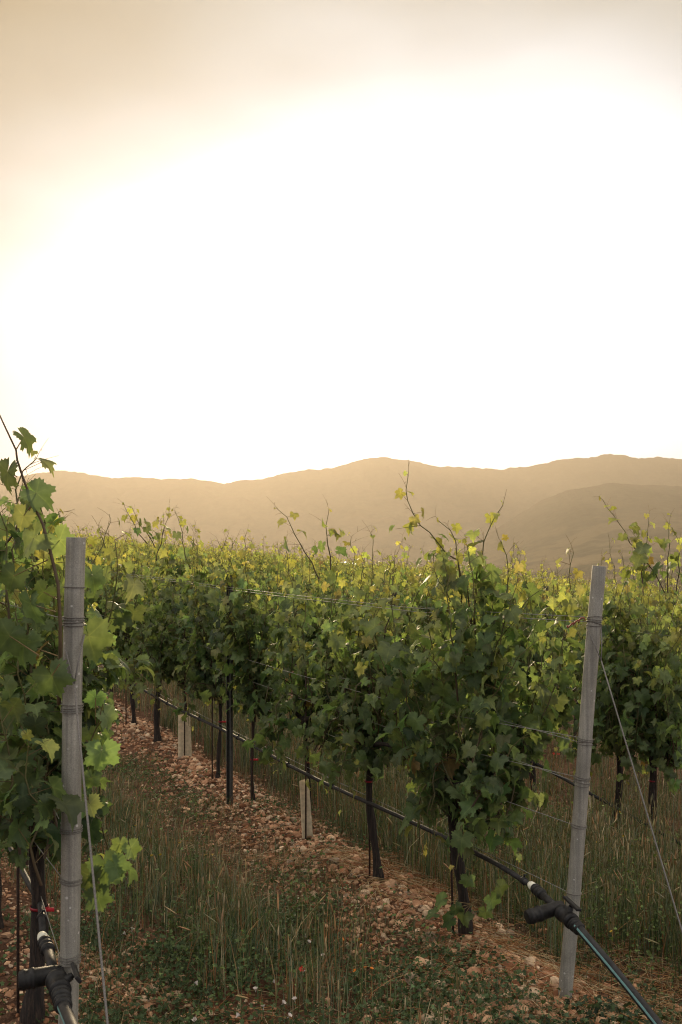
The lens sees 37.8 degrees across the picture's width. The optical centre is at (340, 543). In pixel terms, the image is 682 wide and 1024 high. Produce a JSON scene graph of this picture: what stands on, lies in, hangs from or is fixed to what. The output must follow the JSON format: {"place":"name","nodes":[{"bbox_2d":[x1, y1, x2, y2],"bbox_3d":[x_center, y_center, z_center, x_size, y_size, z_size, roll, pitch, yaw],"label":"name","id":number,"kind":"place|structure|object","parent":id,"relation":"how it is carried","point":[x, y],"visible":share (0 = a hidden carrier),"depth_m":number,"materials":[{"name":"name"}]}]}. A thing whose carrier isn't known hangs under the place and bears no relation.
{"place":"outdoors","nodes":[
{"label":"outdoors","id":0,"kind":"place"},
{"bbox_2d":[102,615,576,736],"bbox_3d":[-5.860,0.587,17.822,0.219,0.597,30.021,0,0,-27],"label":"trellis wire","id":1,"kind":"object","parent":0,"point":[401,703],"visible":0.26,"depth_m":5.16,"materials":[{"name":"grey metal"}]},
{"bbox_2d":[0,662,681,1023],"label":"grass","id":2,"kind":"structure","parent":0,"point":[528,859],"depth_m":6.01,"materials":[{"name":"plant"}]},
{"bbox_2d":[0,454,681,562],"bbox_3d":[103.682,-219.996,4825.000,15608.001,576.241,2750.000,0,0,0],"label":"hills","id":3,"kind":"structure","parent":0,"point":[358,494],"depth_m":4283.28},
{"bbox_2d":[0,657,681,1023],"bbox_3d":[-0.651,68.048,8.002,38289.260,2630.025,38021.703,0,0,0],"label":"ground","id":4,"kind":"structure","parent":0,"point":[8,1017],"depth_m":5.67,"materials":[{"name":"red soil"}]},
{"bbox_2d":[16,755,19,1013],"bbox_3d":[-1.270,1.346,3.914,0.012,1.400,0.012,0,0,0],"label":"stake","id":5,"kind":"object","parent":4,"relation":"on","point":[17,934],"visible":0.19,"depth_m":3.91,"materials":[{"name":"black metal"}]},
{"bbox_2d":[0,538,36,608],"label":"grapevine","id":6,"kind":"object","parent":4,"relation":"on","point":[34,563],"visible":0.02,"depth_m":5.87,"materials":[{"name":"green plant"}]},
{"bbox_2d":[28,548,65,573],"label":"grapevine","id":7,"kind":"object","parent":4,"relation":"on","point":[29,557],"visible":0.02,"depth_m":15.42,"materials":[{"name":"green plant"}]},
{"bbox_2d":[0,510,119,928],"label":"grapevine","id":8,"kind":"object","parent":4,"relation":"on","point":[97,559],"visible":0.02,"depth_m":4.89,"materials":[{"name":"green plant"}]},
{"bbox_2d":[58,537,85,1023],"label":"end post","id":9,"kind":"object","parent":4,"relation":"on","point":[70,876],"visible":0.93,"depth_m":3.22,"materials":[{"name":"wood"}]},
{"bbox_2d":[28,866,59,955],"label":"trellis wire","id":10,"kind":"object","parent":9,"relation":"attached to","point":[50,925],"visible":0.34,"depth_m":3.51,"materials":[{"name":"grey metal"}]},
{"bbox_2d":[8,847,46,931],"bbox_3d":[-3.205,1.378,7.899,0.074,0.059,9.840,0,0,-26],"label":"drip pipe","id":11,"kind":"object","parent":10,"relation":"attached to","point":[41,918],"visible":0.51,"depth_m":3.75,"materials":[{"name":"black plastic"}]},
{"bbox_2d":[31,838,59,875],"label":"trellis wire","id":12,"kind":"object","parent":9,"relation":"attached to","point":[47,858],"visible":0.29,"depth_m":3.44,"materials":[{"name":"grey metal"}]},
{"bbox_2d":[18,931,81,1023],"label":"valve assembly","id":13,"kind":"object","parent":9,"relation":"attached to","point":[53,977],"visible":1,"depth_m":3.16,"materials":[{"name":"black plastic"}]},
{"bbox_2d":[65,634,108,1023],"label":"guy wire","id":14,"kind":"object","parent":9,"relation":"attached to","point":[93,881],"visible":1,"depth_m":2.89,"materials":[{"name":"grey metal"}]},
{"bbox_2d":[0,415,154,1023],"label":"grapevine","id":15,"kind":"object","parent":4,"relation":"on","point":[31,650],"visible":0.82,"depth_m":3.40,"materials":[{"name":"green plant"}]},
{"bbox_2d":[46,524,115,570],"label":"grapevine","id":16,"kind":"object","parent":4,"relation":"on","point":[98,547],"visible":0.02,"depth_m":14.52,"materials":[{"name":"green plant"}]},
{"bbox_2d":[57,523,111,622],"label":"grapevine","id":17,"kind":"object","parent":4,"relation":"on","point":[103,563],"visible":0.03,"depth_m":12.99,"materials":[{"name":"green plant"}]},
{"bbox_2d":[83,526,108,563],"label":"grapevine","id":18,"kind":"object","parent":4,"relation":"on","point":[106,545],"visible":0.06,"depth_m":23.51,"materials":[{"name":"green plant"}]},
{"bbox_2d":[96,534,129,569],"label":"grapevine","id":19,"kind":"object","parent":4,"relation":"on","point":[114,548],"visible":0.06,"depth_m":22.02,"materials":[{"name":"green plant"}]},
{"bbox_2d":[74,522,158,706],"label":"grapevine","id":20,"kind":"object","parent":4,"relation":"on","point":[129,550],"visible":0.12,"depth_m":12.02,"materials":[{"name":"green plant"}]},
{"bbox_2d":[85,529,163,724],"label":"grapevine","id":21,"kind":"object","parent":4,"relation":"on","point":[120,644],"visible":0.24,"depth_m":11.09,"materials":[{"name":"green plant"}]},
{"bbox_2d":[126,633,126,724],"bbox_3d":[-2.380,1.509,11.023,0.012,1.400,0.011,0,0,0],"label":"stake","id":22,"kind":"object","parent":4,"relation":"on","point":[126,694],"visible":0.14,"depth_m":11.02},
{"bbox_2d":[115,543,147,579],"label":"grapevine","id":23,"kind":"object","parent":4,"relation":"on","point":[134,556],"visible":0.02,"depth_m":20.10,"materials":[{"name":"green plant"}]},
{"bbox_2d":[120,544,164,597],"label":"grapevine","id":24,"kind":"object","parent":4,"relation":"on","point":[145,560],"visible":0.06,"depth_m":19.24,"materials":[{"name":"green plant"}]},
{"bbox_2d":[140,555,181,607],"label":"grapevine","id":25,"kind":"object","parent":4,"relation":"on","point":[152,580],"visible":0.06,"depth_m":18.51,"materials":[{"name":"green plant"}]},
{"bbox_2d":[119,514,208,741],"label":"grapevine","id":26,"kind":"object","parent":4,"relation":"on","point":[162,562],"visible":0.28,"depth_m":10.24,"materials":[{"name":"green plant"}]},
{"bbox_2d":[159,535,193,602],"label":"grapevine","id":27,"kind":"object","parent":4,"relation":"on","point":[176,557],"visible":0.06,"depth_m":17.56,"materials":[{"name":"green plant"}]},
{"bbox_2d":[113,499,244,711],"bbox_3d":[-1.488,0.821,9.462,1.354,2.505,1.000,0,0,3],"label":"grapevine","id":28,"kind":"object","parent":4,"relation":"on","point":[164,655],"visible":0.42,"depth_m":9.27,"materials":[{"name":"green plant"}]},
{"bbox_2d":[184,635,184,755],"bbox_3d":[-1.477,1.516,9.406,0.012,1.400,0.011,0,0,0],"label":"stake","id":29,"kind":"object","parent":4,"relation":"on","point":[184,715],"visible":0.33,"depth_m":9.40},
{"bbox_2d":[178,714,191,756],"bbox_3d":[-1.482,1.825,9.459,0.132,0.432,0.073,0,0,-6],"label":"vine guard","id":30,"kind":"object","parent":4,"relation":"on","point":[188,749],"visible":0.83,"depth_m":9.43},
{"bbox_2d":[152,499,260,777],"bbox_3d":[-1.115,0.840,8.652,0.992,2.515,0.724,0,0,-27],"label":"grapevine","id":31,"kind":"object","parent":4,"relation":"on","point":[199,657],"visible":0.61,"depth_m":8.56,"materials":[{"name":"green plant"}]},
{"bbox_2d":[191,541,221,572],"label":"grapevine","id":32,"kind":"object","parent":4,"relation":"on","point":[209,556],"visible":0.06,"depth_m":23.32,"materials":[{"name":"green plant"}]},
{"bbox_2d":[189,550,225,614],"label":"grapevine","id":33,"kind":"object","parent":4,"relation":"on","point":[209,565],"visible":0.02,"depth_m":16.68,"materials":[{"name":"green plant"}]},
{"bbox_2d":[212,697,212,778],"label":"stake","id":34,"kind":"object","parent":4,"relation":"on","point":[212,738],"visible":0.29,"depth_m":8.64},
{"bbox_2d":[196,547,231,619],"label":"grapevine","id":35,"kind":"object","parent":4,"relation":"on","point":[213,559],"visible":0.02,"depth_m":15.92,"materials":[{"name":"green plant"}]},
{"bbox_2d":[206,539,238,585],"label":"grapevine","id":36,"kind":"object","parent":4,"relation":"on","point":[220,553],"visible":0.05,"depth_m":22.51,"materials":[{"name":"green plant"}]},
{"bbox_2d":[226,575,232,803],"bbox_3d":[-0.879,1.279,7.859,0.042,2.070,0.030,0,0,29],"label":"line post","id":37,"kind":"object","parent":4,"relation":"on","point":[229,749],"visible":0.62,"depth_m":7.86,"materials":[{"name":"metal"}]},
{"bbox_2d":[222,539,259,635],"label":"grapevine","id":38,"kind":"object","parent":4,"relation":"on","point":[241,573],"visible":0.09,"depth_m":14.84,"materials":[{"name":"green plant"}]},
{"bbox_2d":[230,539,256,567],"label":"grapevine","id":39,"kind":"object","parent":4,"relation":"on","point":[239,550],"visible":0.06,"depth_m":28.59,"materials":[{"name":"green plant"}]},
{"bbox_2d":[227,538,264,580],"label":"grapevine","id":40,"kind":"object","parent":4,"relation":"on","point":[239,559],"visible":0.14,"depth_m":21.31,"materials":[{"name":"green plant"}]},
{"bbox_2d":[251,721,252,801],"bbox_3d":[-0.701,1.542,7.860,0.012,1.400,0.011,0,0,0],"label":"stake","id":41,"kind":"object","parent":4,"relation":"on","point":[251,762],"visible":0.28,"depth_m":7.86,"materials":[{"name":"black metal"}]},
{"bbox_2d":[199,525,318,800],"bbox_3d":[-0.653,0.973,7.770,0.846,2.253,0.948,0,0,-27],"label":"grapevine","id":42,"kind":"object","parent":4,"relation":"on","point":[238,647],"visible":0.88,"depth_m":7.64,"materials":[{"name":"green plant"}]},
{"bbox_2d":[116,648,570,823],"bbox_3d":[-5.723,0.981,17.900,0.037,0.597,30.006,0,0,-27],"label":"trellis wire","id":43,"kind":"object","parent":42,"relation":"on","point":[506,801],"visible":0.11,"depth_m":4.76,"materials":[{"name":"grey metal"}]},
{"bbox_2d":[126,637,574,776],"bbox_3d":[-5.809,0.765,17.852,0.149,0.597,30.014,0,0,-27],"label":"trellis wire","id":44,"kind":"object","parent":42,"relation":"on","point":[460,749],"visible":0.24,"depth_m":4.81,"materials":[{"name":"grey metal"}]},
{"bbox_2d":[154,625,576,741],"bbox_3d":[-5.632,0.608,17.938,0.040,0.597,30.019,0,0,-27],"label":"trellis wire","id":45,"kind":"object","parent":42,"relation":"on","point":[508,722],"visible":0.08,"depth_m":4.78,"materials":[{"name":"grey metal"}]},
{"bbox_2d":[425,729,574,781],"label":"trellis wire","id":46,"kind":"object","parent":42,"relation":"on","point":[534,766],"visible":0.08,"depth_m":4.76,"materials":[{"name":"grey metal"}]},
{"bbox_2d":[241,535,283,596],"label":"grapevine","id":47,"kind":"object","parent":4,"relation":"on","point":[257,570],"visible":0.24,"depth_m":20.39,"materials":[{"name":"green plant"}]},
{"bbox_2d":[245,542,299,650],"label":"grapevine","id":48,"kind":"object","parent":4,"relation":"on","point":[265,575],"visible":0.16,"depth_m":13.86,"materials":[{"name":"green plant"}]},
{"bbox_2d":[262,543,290,575],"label":"grapevine","id":49,"kind":"object","parent":4,"relation":"on","point":[274,554],"visible":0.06,"depth_m":32.70,"materials":[{"name":"green plant"}]},
{"bbox_2d":[255,553,299,594],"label":"grapevine","id":50,"kind":"object","parent":4,"relation":"on","point":[267,577],"visible":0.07,"depth_m":19.88,"materials":[{"name":"green plant"}]},
{"bbox_2d":[246,552,327,676],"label":"grapevine","id":51,"kind":"object","parent":4,"relation":"on","point":[317,585],"visible":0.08,"depth_m":13.02,"materials":[{"name":"green plant"}]},
{"bbox_2d":[264,541,319,621],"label":"grapevine","id":52,"kind":"object","parent":4,"relation":"on","point":[269,567],"visible":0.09,"depth_m":18.95,"materials":[{"name":"green plant"}]},
{"bbox_2d":[299,779,312,838],"bbox_3d":[-0.243,1.858,6.973,0.098,0.432,0.043,0,0,-11],"label":"vine guard","id":53,"kind":"object","parent":4,"relation":"on","point":[302,804],"visible":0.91,"depth_m":6.95,"materials":[{"name":"beige plastic"}]},
{"bbox_2d":[305,671,306,838],"bbox_3d":[-0.245,1.555,6.931,0.012,1.400,0.012,0,0,0],"label":"stake","id":54,"kind":"object","parent":4,"relation":"on","point":[305,768],"visible":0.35,"depth_m":6.92,"materials":[{"name":"brown wood"}]},
{"bbox_2d":[282,539,350,661],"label":"grapevine","id":55,"kind":"object","parent":4,"relation":"on","point":[317,632],"visible":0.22,"depth_m":12.16,"materials":[{"name":"green plant"}]},
{"bbox_2d":[298,563,334,617],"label":"grapevine","id":56,"kind":"object","parent":4,"relation":"on","point":[324,594],"visible":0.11,"depth_m":17.95,"materials":[{"name":"green plant"}]},
{"bbox_2d":[298,552,336,591],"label":"grapevine","id":57,"kind":"object","parent":4,"relation":"on","point":[316,568],"visible":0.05,"depth_m":23.98,"materials":[{"name":"green plant"}]},
{"bbox_2d":[242,496,405,802],"bbox_3d":[-0.074,0.879,7.051,1.215,2.453,1.000,0,0,7],"label":"grapevine","id":58,"kind":"object","parent":4,"relation":"on","point":[295,683],"visible":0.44,"depth_m":6.91,"materials":[{"name":"green plant"}]},
{"bbox_2d":[321,554,345,587],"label":"grapevine","id":59,"kind":"object","parent":4,"relation":"on","point":[328,563],"visible":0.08,"depth_m":28.96,"materials":[{"name":"green plant"}]},
{"bbox_2d":[317,564,352,613],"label":"grapevine","id":60,"kind":"object","parent":4,"relation":"on","point":[332,585],"visible":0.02,"depth_m":23.03,"materials":[{"name":"green plant"}]},
{"bbox_2d":[0,730,681,1023],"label":"weed cover","id":61,"kind":"object","parent":4,"relation":"on","point":[180,945],"visible":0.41,"depth_m":4.74,"materials":[{"name":"green plant"}]},
{"bbox_2d":[330,557,383,608],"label":"grapevine","id":62,"kind":"object","parent":4,"relation":"on","point":[346,584],"visible":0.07,"depth_m":17.06,"materials":[{"name":"green plant"}]},
{"bbox_2d":[133,576,585,621],"bbox_3d":[-5.899,0.064,17.791,0.304,0.596,30.041,0,0,-27],"label":"trellis wire","id":63,"kind":"object","parent":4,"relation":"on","point":[371,606],"visible":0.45,"depth_m":5.81,"materials":[{"name":"grey metal"}]},
{"bbox_2d":[566,617,584,627],"bbox_3d":[1.055,0.353,4.470,0.085,0.051,0.007,0,0,0],"label":"dry tendril","id":64,"kind":"object","parent":63,"relation":"attached to","point":[572,623],"visible":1,"depth_m":4.47,"materials":[{"name":"plant"}]},
{"bbox_2d":[345,559,388,601],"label":"grapevine","id":65,"kind":"object","parent":4,"relation":"on","point":[364,576],"visible":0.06,"depth_m":16.31,"materials":[{"name":"green plant"}]},
{"bbox_2d":[354,556,384,579],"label":"grapevine","id":66,"kind":"object","parent":4,"relation":"on","point":[368,568],"visible":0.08,"depth_m":26.96,"materials":[{"name":"green plant"}]},
{"bbox_2d":[369,684,370,877],"bbox_3d":[0.175,1.544,6.095,0.012,1.400,0.011,0,0,0],"label":"stake","id":67,"kind":"object","parent":4,"relation":"on","point":[369,836],"visible":0.28,"depth_m":6.09,"materials":[{"name":"black metal"}]},
{"bbox_2d":[121,804,623,1023],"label":"flower stalks","id":68,"kind":"object","parent":4,"relation":"on","point":[305,941],"visible":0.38,"depth_m":5.54,"materials":[{"name":"green plant"}]},
{"bbox_2d":[337,546,411,720],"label":"grapevine","id":69,"kind":"object","parent":4,"relation":"on","point":[404,576],"visible":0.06,"depth_m":10.99,"materials":[{"name":"green plant"}]},
{"bbox_2d":[296,546,455,881],"bbox_3d":[0.244,1.042,6.114,1.018,2.112,1.077,0,0,5],"label":"grapevine","id":70,"kind":"object","parent":4,"relation":"on","point":[355,708],"visible":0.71,"depth_m":6.04,"materials":[{"name":"green plant"}]},
{"bbox_2d":[80,534,679,595],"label":"vineyard","id":71,"kind":"object","parent":4,"relation":"on","point":[136,542],"visible":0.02,"depth_m":54.59,"materials":[{"name":"green plant"}]},
{"bbox_2d":[377,558,410,584],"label":"grapevine","id":72,"kind":"object","parent":4,"relation":"on","point":[397,570],"visible":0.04,"depth_m":25.28,"materials":[{"name":"green plant"}]},
{"bbox_2d":[365,560,430,641],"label":"grapevine","id":73,"kind":"object","parent":4,"relation":"on","point":[400,581],"visible":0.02,"depth_m":15.46,"materials":[{"name":"green plant"}]},
{"bbox_2d":[142,566,667,635],"bbox_3d":[-3.319,0.414,18.440,0.051,0.696,31.199,0,0,-27],"label":"trellis wire","id":74,"kind":"object","parent":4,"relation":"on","point":[522,618],"visible":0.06,"depth_m":8.58,"materials":[{"name":"grey metal"}]},
{"bbox_2d":[385,533,460,712],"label":"grapevine","id":75,"kind":"object","parent":4,"relation":"on","point":[430,600],"visible":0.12,"depth_m":10.43,"materials":[{"name":"green plant"}]},
{"bbox_2d":[406,565,439,599],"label":"grapevine","id":76,"kind":"object","parent":4,"relation":"on","point":[415,578],"visible":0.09,"depth_m":19.60,"materials":[{"name":"green plant"}]},
{"bbox_2d":[405,548,473,642],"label":"grapevine","id":77,"kind":"object","parent":4,"relation":"on","point":[428,571],"visible":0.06,"depth_m":14.32,"materials":[{"name":"green plant"}]},
{"bbox_2d":[445,718,453,931],"bbox_3d":[0.577,1.562,5.265,0.056,1.400,0.011,0,0,27],"label":"stake","id":78,"kind":"object","parent":4,"relation":"on","point":[451,873],"visible":0.14,"depth_m":5.26,"materials":[{"name":"black metal"}]},
{"bbox_2d":[354,462,584,936],"bbox_3d":[0.716,0.827,5.252,1.157,2.565,1.108,0,0,-40],"label":"grapevine","id":79,"kind":"object","parent":4,"relation":"on","point":[454,784],"visible":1,"depth_m":5.01,"materials":[{"name":"green plant"}]},
{"bbox_2d":[430,531,534,737],"bbox_3d":[1.361,1.080,9.440,1.165,2.464,0.990,0,0,40],"label":"grapevine","id":80,"kind":"object","parent":4,"relation":"on","point":[504,576],"visible":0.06,"depth_m":9.30,"materials":[{"name":"green plant"}]},
{"bbox_2d":[506,556,549,609],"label":"grapevine","id":81,"kind":"object","parent":4,"relation":"on","point":[538,576],"visible":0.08,"depth_m":16.46,"materials":[{"name":"green plant"}]},
{"bbox_2d":[473,546,586,795],"bbox_3d":[1.684,1.155,8.629,0.843,2.323,1.253,0,0,-17],"label":"grapevine","id":82,"kind":"object","parent":4,"relation":"on","point":[564,718],"visible":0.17,"depth_m":8.53,"materials":[{"name":"green plant"}]},
{"bbox_2d":[503,560,560,668],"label":"grapevine","id":83,"kind":"object","parent":4,"relation":"on","point":[549,584],"visible":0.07,"depth_m":12.38,"materials":[{"name":"green plant"}]},
{"bbox_2d":[532,564,581,639],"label":"grapevine","id":84,"kind":"object","parent":4,"relation":"on","point":[564,580],"visible":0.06,"depth_m":16.15,"materials":[{"name":"green plant"}]},
{"bbox_2d":[543,575,576,601],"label":"grapevine","id":85,"kind":"object","parent":4,"relation":"on","point":[567,585],"visible":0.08,"depth_m":23.07,"materials":[{"name":"green plant"}]},
{"bbox_2d":[551,572,586,595],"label":"grapevine","id":86,"kind":"object","parent":4,"relation":"on","point":[573,585],"visible":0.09,"depth_m":30.30,"materials":[{"name":"green plant"}]},
{"bbox_2d":[537,568,605,752],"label":"grapevine","id":87,"kind":"object","parent":4,"relation":"on","point":[584,611],"visible":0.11,"depth_m":11.84,"materials":[{"name":"green plant"}]},
{"bbox_2d":[558,565,605,1000],"bbox_3d":[1.075,1.234,4.500,0.247,2.275,0.080,0,0,0],"label":"end post","id":88,"kind":"object","parent":4,"relation":"on","point":[594,620],"visible":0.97,"depth_m":4.47,"materials":[{"name":"wood"}]},
{"bbox_2d":[32,557,583,616],"bbox_3d":[-5.925,0.043,17.777,0.334,0.596,30.042,0,0,-27],"label":"trellis wire","id":89,"kind":"object","parent":88,"relation":"attached to","point":[360,602],"visible":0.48,"depth_m":5.85,"materials":[{"name":"grey metal"}]},
{"bbox_2d":[586,625,681,931],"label":"guy wire","id":90,"kind":"object","parent":88,"relation":"attached to","point":[636,776],"visible":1,"depth_m":4.16,"materials":[{"name":"grey metal"}]},
{"bbox_2d":[586,780,590,823],"bbox_3d":[1.968,2.084,8.025,0.109,0.372,0.058,0,0,-17],"label":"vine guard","id":91,"kind":"object","parent":4,"relation":"on","point":[589,799],"visible":0.11,"depth_m":8.01,"materials":[{"name":"beige plastic"}]},
{"bbox_2d":[572,568,630,679],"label":"grapevine","id":92,"kind":"object","parent":4,"relation":"on","point":[606,579],"visible":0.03,"depth_m":14.93,"materials":[{"name":"green plant"}]},
{"bbox_2d":[558,536,681,830],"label":"grapevine","id":93,"kind":"object","parent":4,"relation":"on","point":[611,608],"visible":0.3,"depth_m":7.58,"materials":[{"name":"green plant"}]},
{"bbox_2d":[593,496,681,838],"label":"grapevine","id":94,"kind":"object","parent":4,"relation":"on","point":[660,737],"visible":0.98,"depth_m":7.19,"materials":[{"name":"green plant"}]},
{"bbox_2d":[602,551,681,767],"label":"grapevine","id":95,"kind":"object","parent":4,"relation":"on","point":[671,581],"visible":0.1,"depth_m":10.50,"materials":[{"name":"green plant"}]},
{"bbox_2d":[618,584,677,683],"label":"grapevine","id":96,"kind":"object","parent":4,"relation":"on","point":[656,608],"visible":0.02,"depth_m":13.99,"materials":[{"name":"green plant"}]},
{"bbox_2d":[628,584,681,631],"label":"grapevine","id":97,"kind":"object","parent":4,"relation":"on","point":[663,605],"visible":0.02,"depth_m":17.05,"materials":[{"name":"green plant"}]},
{"bbox_2d":[655,691,656,835],"bbox_3d":[2.301,1.760,7.276,0.012,1.400,0.011,0,0,0],"label":"stake","id":98,"kind":"object","parent":4,"relation":"on","point":[655,781],"visible":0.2,"depth_m":7.27,"materials":[{"name":"black metal"}]},
{"bbox_2d":[644,583,679,623],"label":"grapevine","id":99,"kind":"object","parent":4,"relation":"on","point":[664,598],"visible":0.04,"depth_m":20.34,"materials":[{"name":"green plant"}]},
{"bbox_2d":[660,570,681,659],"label":"grapevine","id":100,"kind":"object","parent":4,"relation":"on","point":[677,615],"visible":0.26,"depth_m":10.22,"materials":[{"name":"green plant"}]},
{"label":"line post","id":101,"kind":"object","parent":4,"relation":"on","visible":0},
{"bbox_2d":[97,666,528,885],"bbox_3d":[-4.880,1.343,16.096,0.104,0.511,25.887,0,0,-27],"label":"drip pipe","id":102,"kind":"object","parent":101,"relation":"attached to","point":[522,880],"visible":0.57,"depth_m":6.04,"materials":[{"name":"black plastic"}]},
{"bbox_2d":[102,665,564,890],"bbox_3d":[-5.726,1.273,17.905,0.016,0.604,29.995,0,0,-27],"label":"trellis wire","id":103,"kind":"object","parent":102,"relation":"on","point":[393,808],"visible":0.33,"depth_m":5.87,"materials":[{"name":"grey metal"}]},
{"label":"line post","id":104,"kind":"object","parent":4,"relation":"on","visible":0},
{"bbox_2d":[308,681,681,845],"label":"drip pipe","id":105,"kind":"object","parent":104,"relation":"attached to","point":[562,778],"visible":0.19,"depth_m":7.87,"materials":[{"name":"black plastic"}]},
{"bbox_2d":[0,0,681,567],"label":"sky","id":106,"kind":"structure","parent":0,"point":[240,239],"materials":[{"name":"white"}]},
{"bbox_2d":[362,483,681,591],"bbox_3d":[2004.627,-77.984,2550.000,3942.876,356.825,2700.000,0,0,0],"label":"hillside","id":107,"kind":"structure","parent":0,"point":[546,527],"depth_m":2306.70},
{"bbox_2d":[524,881,662,1023],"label":"valve assembly","id":108,"kind":"object","parent":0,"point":[564,914],"visible":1,"depth_m":4.13,"materials":[{"name":"black plastic"}]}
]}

